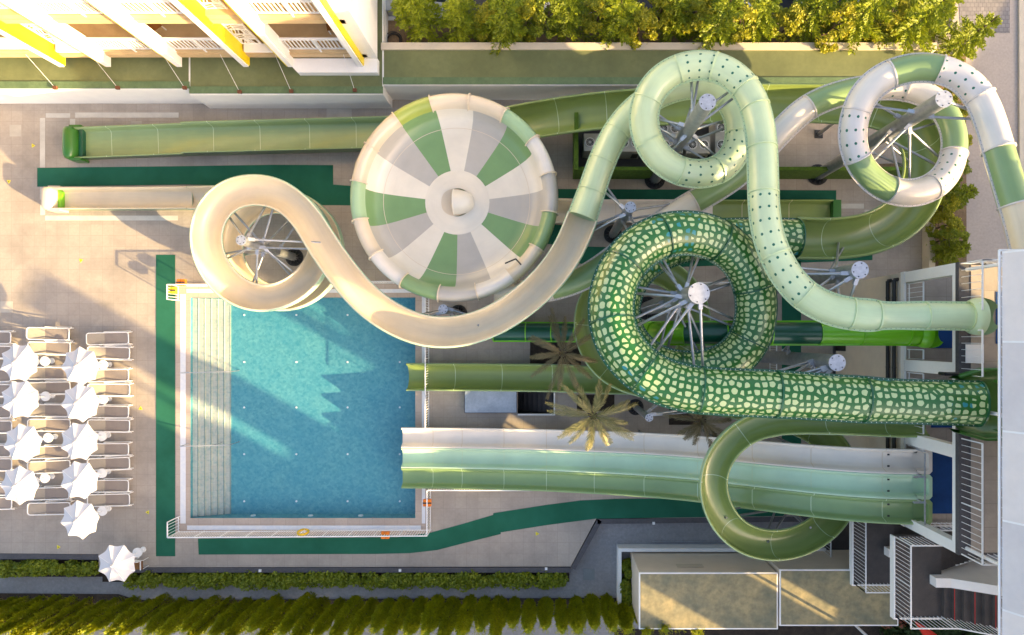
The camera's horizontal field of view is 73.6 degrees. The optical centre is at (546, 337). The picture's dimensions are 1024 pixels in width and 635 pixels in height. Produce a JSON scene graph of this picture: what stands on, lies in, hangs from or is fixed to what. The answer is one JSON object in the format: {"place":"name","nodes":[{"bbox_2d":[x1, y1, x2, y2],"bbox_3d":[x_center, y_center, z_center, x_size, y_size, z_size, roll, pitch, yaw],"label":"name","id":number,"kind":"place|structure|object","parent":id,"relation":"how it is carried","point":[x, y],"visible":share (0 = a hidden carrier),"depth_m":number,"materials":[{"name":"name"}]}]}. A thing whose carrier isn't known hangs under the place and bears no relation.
{"place":"outdoors","nodes":[
{"label":"outdoors","id":0,"kind":"place"},
{"bbox_2d":[1,614,638,634],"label":"road","id":1,"kind":"structure","parent":0,"point":[552,630],"depth_m":33.34,"materials":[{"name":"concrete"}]},
{"bbox_2d":[0,346,997,625],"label":"ground","id":2,"kind":"structure","parent":0,"point":[600,556],"depth_m":33.42,"materials":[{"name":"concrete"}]},
{"bbox_2d":[0,594,63,634],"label":"columnar conifer","id":3,"kind":"object","parent":2,"relation":"on","point":[20,618],"visible":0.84,"depth_m":30.96,"materials":[{"name":"green plant"}]},
{"bbox_2d":[6,594,79,634],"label":"columnar conifer","id":4,"kind":"object","parent":2,"relation":"on","point":[41,617],"visible":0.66,"depth_m":31.11,"materials":[{"name":"green plant"}]},
{"bbox_2d":[0,559,101,576],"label":"soil strip","id":5,"kind":"object","parent":2,"relation":"on","point":[59,562],"visible":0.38,"depth_m":33.37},
{"bbox_2d":[0,559,99,578],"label":"hedge","id":6,"kind":"object","parent":5,"relation":"on","point":[42,568],"visible":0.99,"depth_m":32.93,"materials":[{"name":"green plant"}]},
{"bbox_2d":[29,596,94,634],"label":"columnar conifer","id":7,"kind":"object","parent":2,"relation":"on","point":[62,615],"visible":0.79,"depth_m":31.30,"materials":[{"name":"green plant"}]},
{"bbox_2d":[74,595,141,634],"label":"columnar conifer","id":8,"kind":"object","parent":2,"relation":"on","point":[107,617],"visible":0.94,"depth_m":31.06,"materials":[{"name":"green plant"}]},
{"bbox_2d":[114,593,174,634],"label":"columnar conifer","id":9,"kind":"object","parent":2,"relation":"on","point":[141,615],"visible":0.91,"depth_m":31.18,"materials":[{"name":"green plant"}]},
{"bbox_2d":[135,596,190,634],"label":"columnar conifer","id":10,"kind":"object","parent":2,"relation":"on","point":[164,613],"visible":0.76,"depth_m":31.15,"materials":[{"name":"green plant"}]},
{"bbox_2d":[150,596,205,634],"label":"columnar conifer","id":11,"kind":"object","parent":2,"relation":"on","point":[171,623],"visible":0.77,"depth_m":30.93,"materials":[{"name":"green plant"}]},
{"bbox_2d":[183,595,236,634],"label":"columnar conifer","id":12,"kind":"object","parent":2,"relation":"on","point":[199,627],"visible":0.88,"depth_m":30.95,"materials":[{"name":"green plant"}]},
{"bbox_2d":[202,596,254,634],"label":"columnar conifer","id":13,"kind":"object","parent":2,"relation":"on","point":[225,620],"visible":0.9,"depth_m":30.94,"materials":[{"name":"green plant"}]},
{"bbox_2d":[240,593,284,634],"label":"columnar conifer","id":14,"kind":"object","parent":2,"relation":"on","point":[264,610],"visible":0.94,"depth_m":31.30,"materials":[{"name":"green plant"}]},
{"bbox_2d":[272,591,316,634],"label":"columnar conifer","id":15,"kind":"object","parent":2,"relation":"on","point":[306,600],"visible":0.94,"depth_m":31.07,"materials":[{"name":"green plant"}]},
{"bbox_2d":[288,596,330,634],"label":"columnar conifer","id":16,"kind":"object","parent":2,"relation":"on","point":[309,618],"visible":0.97,"depth_m":31.01,"materials":[{"name":"green plant"}]},
{"bbox_2d":[0,593,630,608],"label":"soil strip","id":17,"kind":"object","parent":2,"relation":"on","point":[95,599],"visible":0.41,"depth_m":33.36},
{"bbox_2d":[325,595,364,634],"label":"columnar conifer","id":18,"kind":"object","parent":2,"relation":"on","point":[344,619],"visible":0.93,"depth_m":31.10,"materials":[{"name":"green plant"}]},
{"bbox_2d":[122,569,568,592],"bbox_3d":[-9.689,11.710,33.049,21.625,0.806,1.180,0,90,0],"label":"hedge","id":19,"kind":"object","parent":2,"relation":"on","point":[281,581],"visible":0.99,"depth_m":32.91,"materials":[{"name":"green plant"}]},
{"bbox_2d":[344,596,379,634],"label":"columnar conifer","id":20,"kind":"object","parent":2,"relation":"on","point":[362,619],"visible":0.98,"depth_m":31.11,"materials":[{"name":"green plant"}]},
{"bbox_2d":[381,595,413,634],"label":"columnar conifer","id":21,"kind":"object","parent":2,"relation":"on","point":[397,614],"visible":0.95,"depth_m":31.09,"materials":[{"name":"green plant"}]},
{"bbox_2d":[0,516,808,572],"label":"kerb","id":22,"kind":"structure","parent":2,"relation":"on","point":[587,541],"depth_m":32.97,"materials":[{"name":"concrete"}]},
{"bbox_2d":[417,593,444,634],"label":"columnar conifer","id":23,"kind":"object","parent":2,"relation":"on","point":[430,616],"visible":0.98,"depth_m":30.82,"materials":[{"name":"green plant"}]},
{"bbox_2d":[437,595,461,634],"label":"columnar conifer","id":24,"kind":"object","parent":2,"relation":"on","point":[448,619],"visible":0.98,"depth_m":31.09,"materials":[{"name":"green plant"}]},
{"bbox_2d":[453,594,477,634],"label":"columnar conifer","id":25,"kind":"object","parent":2,"relation":"on","point":[464,615],"visible":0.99,"depth_m":31.07,"materials":[{"name":"green plant"}]},
{"bbox_2d":[0,32,941,566],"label":"pool deck","id":26,"kind":"structure","parent":2,"relation":"on","point":[50,278],"depth_m":33.00,"materials":[{"name":"tile"}]},
{"bbox_2d":[0,465,54,504],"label":"parasol","id":27,"kind":"object","parent":26,"relation":"on","point":[19,484],"visible":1,"depth_m":30.89,"materials":[{"name":"white fabric"}]},
{"bbox_2d":[1,344,54,380],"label":"parasol","id":28,"kind":"object","parent":26,"relation":"on","point":[20,362],"visible":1,"depth_m":30.89,"materials":[{"name":"white fabric"}]},
{"bbox_2d":[2,381,55,417],"bbox_3d":[-23.847,2.785,31.748,1.663,2.505,1.663,43,90,0],"label":"parasol","id":29,"kind":"object","parent":26,"relation":"on","point":[21,398],"visible":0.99,"depth_m":30.89,"materials":[{"name":"white fabric"}]},
{"bbox_2d":[4,424,57,461],"bbox_3d":[-23.723,4.766,31.748,1.663,2.505,1.663,-34,90,0],"label":"parasol","id":30,"kind":"object","parent":26,"relation":"on","point":[23,442],"visible":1,"depth_m":30.89,"materials":[{"name":"white fabric"}]},
{"bbox_2d":[60,500,111,538],"bbox_3d":[-21.139,8.248,31.748,1.663,2.505,1.663,14,90,0],"label":"parasol","id":31,"kind":"object","parent":26,"relation":"on","point":[80,519],"visible":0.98,"depth_m":30.89,"materials":[{"name":"white fabric"}]},
{"bbox_2d":[61,423,110,459],"bbox_3d":[-21.154,4.689,31.748,1.663,2.505,1.663,2,90,0],"label":"parasol","id":32,"kind":"object","parent":26,"relation":"on","point":[79,440],"visible":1,"depth_m":30.89,"materials":[{"name":"white fabric"}]},
{"bbox_2d":[61,461,110,498],"bbox_3d":[-21.154,6.453,31.748,1.663,2.505,1.663,6,90,0],"label":"parasol","id":33,"kind":"object","parent":26,"relation":"on","point":[79,479],"visible":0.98,"depth_m":30.89,"materials":[{"name":"white fabric"}]},
{"bbox_2d":[61,346,111,385],"bbox_3d":[-21.108,1.284,31.748,1.663,2.505,1.663,-25,90,0],"label":"parasol","id":34,"kind":"object","parent":26,"relation":"on","point":[81,366],"visible":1,"depth_m":30.89,"materials":[{"name":"white fabric"}]},
{"bbox_2d":[61,383,111,421],"bbox_3d":[-21.108,2.940,31.748,1.663,2.505,1.663,16,90,0],"label":"parasol","id":35,"kind":"object","parent":26,"relation":"on","point":[80,402],"visible":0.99,"depth_m":30.89,"materials":[{"name":"white fabric"}]},
{"bbox_2d":[0,57,202,103],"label":"terrace","id":36,"kind":"structure","parent":26,"relation":"on","point":[137,80],"depth_m":31.10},
{"bbox_2d":[0,0,378,74],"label":"hotel","id":37,"kind":"structure","parent":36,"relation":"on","point":[103,32],"depth_m":28.59,"materials":[{"name":"white paint"}]},
{"bbox_2d":[99,545,145,581],"bbox_3d":[-19.468,10.229,31.748,1.663,2.505,1.663,0,90,0],"label":"parasol","id":38,"kind":"object","parent":26,"relation":"on","point":[116,562],"visible":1,"depth_m":30.89,"materials":[{"name":"white fabric"}]},
{"bbox_2d":[156,255,174,555],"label":"carpet path","id":39,"kind":"structure","parent":26,"relation":"on","point":[165,404],"depth_m":32.98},
{"bbox_2d":[226,207,320,282],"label":"support column","id":40,"kind":"structure","parent":26,"relation":"on","point":[292,256],"depth_m":29.17,"materials":[{"name":"metal"}]},
{"bbox_2d":[189,0,391,107],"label":"terrace","id":41,"kind":"structure","parent":26,"relation":"on","point":[261,82],"depth_m":31.10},
{"bbox_2d":[176,284,426,533],"bbox_3d":[-11.839,3.457,33.204,12.128,0.432,12.094,0,90,0],"label":"pool coping","id":42,"kind":"object","parent":26,"relation":"on","point":[417,520],"visible":0.46,"depth_m":32.99,"materials":[{"name":"stone"}]},
{"bbox_2d":[167,489,430,537],"bbox_3d":[-11.646,8.250,32.450,12.186,1.070,2.235,0,90,0],"label":"railing","id":43,"kind":"object","parent":42,"relation":"on","point":[392,535],"visible":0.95,"depth_m":32.26,"materials":[{"name":"white metal"}]},
{"bbox_2d":[180,289,424,529],"bbox_3d":[-11.757,3.463,33.140,11.840,0.320,11.642,0,90,0],"label":"pool gutter","id":44,"kind":"object","parent":42,"relation":"on","point":[183,449],"visible":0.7,"depth_m":32.98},
{"bbox_2d":[191,298,414,517],"bbox_3d":[-11.756,3.382,33.375,10.866,0.750,10.651,0,90,0],"label":"pool basin","id":45,"kind":"object","parent":26,"relation":"in","point":[321,430],"visible":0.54,"depth_m":33.75,"materials":[{"name":"tile"}]},
{"bbox_2d":[193,298,230,516],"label":"pool steps","id":46,"kind":"structure","parent":45,"relation":"on","point":[227,408],"depth_m":33.49,"materials":[{"name":"tile"}]},
{"bbox_2d":[197,298,223,516],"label":"pool step edges","id":47,"kind":"object","parent":46,"relation":"on","point":[210,407],"visible":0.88,"depth_m":33.38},
{"bbox_2d":[37,165,835,204],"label":"carpet path","id":48,"kind":"structure","parent":26,"relation":"on","point":[314,182],"depth_m":32.98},
{"bbox_2d":[350,93,558,301],"bbox_3d":[-3.780,-5.761,30.305,8.609,5.389,8.609,0,90,0],"label":"bowl","id":49,"kind":"object","parent":26,"relation":"on","point":[428,170],"visible":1,"depth_m":28.79,"materials":[{"name":"white plastic"}]},
{"bbox_2d":[40,113,868,219],"bbox_3d":[-4.421,-8.281,32.996,40.088,0.005,5.213,0,90,0],"label":"floor marking","id":50,"kind":"object","parent":26,"relation":"on","point":[94,115],"visible":0.81,"depth_m":32.99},
{"bbox_2d":[464,391,516,412],"bbox_3d":[-2.665,3.057,32.868,2.518,0.257,1.112,0,90,0],"label":"hatch cover","id":51,"kind":"object","parent":26,"relation":"on","point":[487,402],"visible":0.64,"depth_m":32.74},
{"bbox_2d":[198,498,783,554],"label":"carpet path","id":52,"kind":"structure","parent":26,"relation":"on","point":[498,523],"depth_m":32.98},
{"bbox_2d":[518,392,554,414],"bbox_3d":[-0.468,3.167,33.700,1.802,1.600,1.152,0,90,0],"label":"stairwell","id":53,"kind":"object","parent":26,"relation":"on","point":[532,403],"visible":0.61,"depth_m":33.80,"materials":[{"name":"stone"}]},
{"bbox_2d":[530,342,580,364],"bbox_3d":[0.454,0.775,32.990,2.457,0.020,1.286,0,90,0],"label":"soil bed","id":54,"kind":"object","parent":26,"relation":"on","point":[535,348],"visible":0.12,"depth_m":32.98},
{"bbox_2d":[528,308,599,399],"bbox_3d":[0.732,0.652,30.136,3.044,5.729,3.952,0,90,0],"label":"palm tree","id":55,"kind":"object","parent":54,"relation":"on","point":[561,351],"visible":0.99,"depth_m":27.81,"materials":[{"name":"green plant"}]},
{"bbox_2d":[577,395,613,410],"bbox_3d":[2.391,3.150,32.990,1.814,0.020,0.792,0,90,0],"label":"soil bed","id":56,"kind":"object","parent":26,"relation":"on","point":[609,402],"visible":0.42,"depth_m":32.98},
{"bbox_2d":[545,378,638,451],"bbox_3d":[1.813,3.075,29.791,3.768,6.418,2.954,0,90,0],"label":"palm tree","id":57,"kind":"object","parent":56,"relation":"on","point":[589,409],"visible":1,"depth_m":27.08,"materials":[{"name":"green plant"}]},
{"bbox_2d":[594,188,668,242],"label":"support column","id":58,"kind":"structure","parent":26,"relation":"on","point":[612,233],"depth_m":27.71,"materials":[{"name":"metal"}]},
{"bbox_2d":[381,42,936,52],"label":"retaining wall","id":59,"kind":"structure","parent":26,"relation":"on","point":[596,46],"depth_m":31.02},
{"bbox_2d":[388,20,934,51],"bbox_3d":[5.296,-14.204,32.550,26.001,0.900,1.444,0,90,0],"label":"planting bed","id":60,"kind":"object","parent":26,"relation":"on","point":[403,33],"visible":0.12,"depth_m":32.10,"materials":[{"name":"soil"}]},
{"bbox_2d":[389,0,446,41],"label":"pine tree","id":61,"kind":"object","parent":60,"relation":"on","point":[417,13],"visible":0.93,"depth_m":30.51,"materials":[{"name":"green plant"}]},
{"bbox_2d":[437,0,487,41],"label":"pine tree","id":62,"kind":"object","parent":60,"relation":"on","point":[458,16],"visible":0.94,"depth_m":30.34,"materials":[{"name":"green plant"}]},
{"bbox_2d":[474,0,535,55],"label":"pine tree","id":63,"kind":"object","parent":60,"relation":"on","point":[507,16],"visible":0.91,"depth_m":29.98,"materials":[{"name":"green plant"}]},
{"bbox_2d":[528,0,572,38],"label":"tree","id":64,"kind":"object","parent":60,"relation":"on","point":[556,9],"visible":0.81,"depth_m":30.05,"materials":[{"name":"green plant"}]},
{"bbox_2d":[542,0,593,41],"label":"pine tree","id":65,"kind":"object","parent":60,"relation":"on","point":[571,25],"visible":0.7,"depth_m":30.23,"materials":[{"name":"green plant"}]},
{"bbox_2d":[586,0,641,48],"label":"pine tree","id":66,"kind":"object","parent":60,"relation":"on","point":[623,10],"visible":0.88,"depth_m":29.91,"materials":[{"name":"green plant"}]},
{"bbox_2d":[621,2,660,49],"bbox_3d":[4.268,-13.884,30.877,1.885,2.731,1.730,45,90,0],"label":"tree","id":67,"kind":"object","parent":60,"relation":"on","point":[644,18],"visible":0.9,"depth_m":30.01,"materials":[{"name":"green plant"}]},
{"bbox_2d":[644,0,694,41],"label":"pine tree","id":68,"kind":"object","parent":60,"relation":"in","point":[679,17],"visible":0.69,"depth_m":30.46,"materials":[{"name":"green plant"}]},
{"bbox_2d":[673,0,719,37],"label":"tree","id":69,"kind":"object","parent":60,"relation":"on","point":[701,8],"visible":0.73,"depth_m":29.73,"materials":[{"name":"green plant"}]},
{"bbox_2d":[680,0,745,50],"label":"pine tree","id":70,"kind":"object","parent":60,"relation":"in","point":[720,26],"visible":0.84,"depth_m":29.59,"materials":[{"name":"green plant"}]},
{"bbox_2d":[735,0,781,42],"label":"pine tree","id":71,"kind":"object","parent":60,"relation":"on","point":[766,22],"visible":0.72,"depth_m":30.01,"materials":[{"name":"green plant"}]},
{"bbox_2d":[770,2,809,41],"bbox_3d":[10.878,-14.230,30.903,1.694,2.674,1.846,-30,90,0],"label":"tree","id":72,"kind":"object","parent":60,"relation":"on","point":[796,11],"visible":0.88,"depth_m":30.04,"materials":[{"name":"green plant"}]},
{"bbox_2d":[780,0,838,41],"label":"pine tree","id":73,"kind":"object","parent":60,"relation":"in","point":[817,9],"visible":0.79,"depth_m":30.29,"materials":[{"name":"green plant"}]},
{"bbox_2d":[814,1,859,53],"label":"tree","id":74,"kind":"object","parent":60,"relation":"on","point":[846,8],"visible":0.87,"depth_m":30.11,"materials":[{"name":"green plant"}]},
{"bbox_2d":[821,0,898,54],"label":"pine tree","id":75,"kind":"object","parent":60,"relation":"in","point":[869,10],"visible":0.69,"depth_m":29.75,"materials":[{"name":"green plant"}]},
{"bbox_2d":[874,0,960,54],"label":"pine tree","id":76,"kind":"object","parent":60,"relation":"in","point":[931,15],"visible":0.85,"depth_m":29.60,"materials":[{"name":"green plant"}]},
{"bbox_2d":[401,427,931,524],"bbox_3d":[3.925,5.681,29.239,21.550,7.622,2.922,0,90,0],"label":"racing slide","id":77,"kind":"object","parent":26,"relation":"on","point":[873,485],"visible":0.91,"depth_m":30.26,"materials":[{"name":"plastic"}]},
{"bbox_2d":[636,256,733,365],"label":"support column","id":78,"kind":"structure","parent":26,"relation":"on","point":[687,297],"depth_m":23.71,"materials":[{"name":"metal"}]},
{"bbox_2d":[62,83,997,440],"bbox_3d":[-3.379,-3.811,27.120,39.112,11.600,14.409,0,90,0],"label":"water slide","id":79,"kind":"object","parent":78,"relation":"on","point":[726,379],"visible":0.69,"depth_m":24.30,"materials":[{"name":"plastic"}]},
{"bbox_2d":[669,409,706,424],"bbox_3d":[6.843,3.768,32.990,1.814,0.020,0.874,0,90,0],"label":"soil bed","id":80,"kind":"object","parent":26,"relation":"on","point":[672,421],"visible":0.21,"depth_m":32.98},
{"bbox_2d":[663,413,731,446],"bbox_3d":[6.550,3.581,30.915,2.977,4.170,2.585,0,90,0],"label":"palm tree","id":81,"kind":"object","parent":80,"relation":"on","point":[699,419],"visible":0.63,"depth_m":29.25,"materials":[{"name":"green plant"}]},
{"bbox_2d":[644,81,733,188],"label":"support column","id":82,"kind":"structure","parent":26,"relation":"on","point":[698,115],"depth_m":25.17,"materials":[{"name":"metal"}]},
{"bbox_2d":[41,50,997,347],"bbox_3d":[-4.498,-5.018,27.395,38.852,11.050,10.873,0,90,0],"label":"water slide","id":83,"kind":"object","parent":82,"relation":"on","point":[327,264],"visible":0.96,"depth_m":27.30,"materials":[{"name":"plastic"}]},
{"bbox_2d":[555,198,840,223],"bbox_3d":[5.736,-5.920,32.123,16.528,1.553,1.320,0,90,0],"label":"water slide","id":84,"kind":"object","parent":26,"relation":"on","point":[789,208],"visible":0.27,"depth_m":32.70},
{"bbox_2d":[573,112,901,178],"bbox_3d":[9.471,-8.973,32.047,16.368,1.895,2.600,0,90,0],"label":"hedge screen","id":85,"kind":"object","parent":26,"relation":"on","point":[784,172],"visible":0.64,"depth_m":31.68,"materials":[{"name":"green plant"}]},
{"bbox_2d":[724,507,811,542],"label":"support column","id":86,"kind":"structure","parent":26,"relation":"on","point":[799,519],"depth_m":29.23,"materials":[{"name":"metal"}]},
{"bbox_2d":[406,265,929,560],"bbox_3d":[4.292,1.561,29.238,20.341,7.180,10.288,23,90,0],"label":"water slide","id":87,"kind":"object","parent":86,"relation":"on","point":[734,530],"visible":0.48,"depth_m":28.35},
{"bbox_2d":[760,346,845,373],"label":"support column","id":88,"kind":"structure","parent":26,"relation":"on","point":[824,363],"depth_m":24.11,"materials":[{"name":"metal"}]},
{"bbox_2d":[777,242,868,296],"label":"support column","id":89,"kind":"structure","parent":26,"relation":"on","point":[855,272],"depth_m":23.21,"materials":[{"name":"metal"}]},
{"bbox_2d":[823,523,848,556],"bbox_3d":[14.350,9.341,32.380,2.300,1.240,2.718,0,90,0],"label":"stair landing","id":90,"kind":"object","parent":26,"relation":"on","point":[840,541],"visible":0.08,"depth_m":32.88,"materials":[{"name":"concrete"}]},
{"bbox_2d":[849,521,979,592],"bbox_3d":[15.870,9.215,29.407,5.060,5.187,3.190,0,90,0],"label":"stair flight","id":91,"kind":"object","parent":90,"relation":"on","point":[869,554],"visible":0.23,"depth_m":29.80,"materials":[{"name":"concrete"}]},
{"bbox_2d":[890,529,997,634],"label":"stair flight","id":92,"kind":"object","parent":91,"relation":"on","point":[923,586],"visible":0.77,"depth_m":26.25,"materials":[{"name":"concrete"}]},
{"bbox_2d":[808,90,970,184],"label":"support column","id":93,"kind":"structure","parent":26,"relation":"on","point":[905,123],"depth_m":25.12,"materials":[{"name":"metal"}]},
{"bbox_2d":[494,52,1023,301],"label":"water slide","id":94,"kind":"object","parent":93,"relation":"on","point":[913,78],"visible":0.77,"depth_m":24.52,"materials":[{"name":"plastic"}]},
{"bbox_2d":[836,259,997,565],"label":"start tower","id":95,"kind":"structure","parent":26,"relation":"on","point":[963,474],"depth_m":24.23,"materials":[{"name":"metal"}]},
{"bbox_2d":[492,320,942,347],"bbox_3d":[6.179,-0.185,28.944,17.423,7.868,1.151,0,90,0],"label":"water slide","id":96,"kind":"object","parent":95,"relation":"attached to","point":[801,333],"visible":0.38,"depth_m":25.75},
{"bbox_2d":[855,249,1023,634],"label":"canopy roof","id":97,"kind":"structure","parent":95,"relation":"on","point":[1009,563],"depth_m":20.19,"materials":[{"name":"metal"}]},
{"bbox_2d":[487,594,507,634],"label":"columnar conifer","id":98,"kind":"object","parent":2,"relation":"on","point":[497,618],"visible":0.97,"depth_m":31.08,"materials":[{"name":"green plant"}]},
{"bbox_2d":[567,594,586,634],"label":"columnar conifer","id":99,"kind":"object","parent":2,"relation":"on","point":[577,618],"visible":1,"depth_m":31.11,"materials":[{"name":"green plant"}]},
{"bbox_2d":[630,552,777,628],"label":"service building","id":100,"kind":"structure","parent":2,"relation":"on","point":[706,590],"depth_m":29.98,"materials":[{"name":"concrete"}]},
{"bbox_2d":[617,544,825,625],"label":"garden wall","id":101,"kind":"structure","parent":2,"relation":"on","point":[673,548],"depth_m":32.70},
{"bbox_2d":[766,550,897,625],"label":"service building","id":102,"kind":"structure","parent":2,"relation":"on","point":[816,588],"depth_m":29.98,"materials":[{"name":"concrete"}]},
{"bbox_2d":[383,50,927,99],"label":"terrace","id":103,"kind":"structure","parent":0,"point":[502,75],"depth_m":31.10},
{"bbox_2d":[614,626,997,634],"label":"dirt ground","id":104,"kind":"structure","parent":0,"point":[823,630],"depth_m":33.30,"materials":[{"name":"soil"}]},
{"bbox_2d":[879,618,995,634],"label":"hedge","id":105,"kind":"object","parent":104,"relation":"on","point":[905,630],"visible":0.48,"depth_m":32.22,"materials":[{"name":"green plant"}]},
{"bbox_2d":[935,0,1017,266],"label":"road","id":106,"kind":"structure","parent":0,"point":[994,63],"depth_m":33.02,"materials":[{"name":"concrete"}]},
{"bbox_2d":[935,55,966,265],"bbox_3d":[19.481,-8.549,32.950,1.545,0.140,10.193,0,90,0],"label":"planting bed","id":107,"kind":"object","parent":106,"relation":"on","point":[961,213],"visible":0.21,"depth_m":32.88,"materials":[{"name":"soil"}]},
{"bbox_2d":[926,238,971,265],"bbox_3d":[18.854,-4.003,31.718,1.454,2.475,1.776,-43,90,0],"label":"bush","id":108,"kind":"object","parent":107,"relation":"on","point":[962,250],"visible":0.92,"depth_m":31.72,"materials":[{"name":"green plant"}]},
{"bbox_2d":[932,11,1002,61],"bbox_3d":[19.121,-13.572,30.940,2.595,4.080,2.372,33,90,0],"label":"pine tree","id":109,"kind":"object","parent":107,"relation":"on","point":[969,38],"visible":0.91,"depth_m":30.89,"materials":[{"name":"green plant"}]},
{"bbox_2d":[959,0,1009,32],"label":"driveway cobbles","id":110,"kind":"object","parent":106,"relation":"on","point":[971,8],"visible":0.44,"depth_m":33.01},
{"bbox_2d":[1018,0,1023,172],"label":"road kerb","id":111,"kind":"structure","parent":106,"relation":"on","point":[1021,79],"depth_m":32.92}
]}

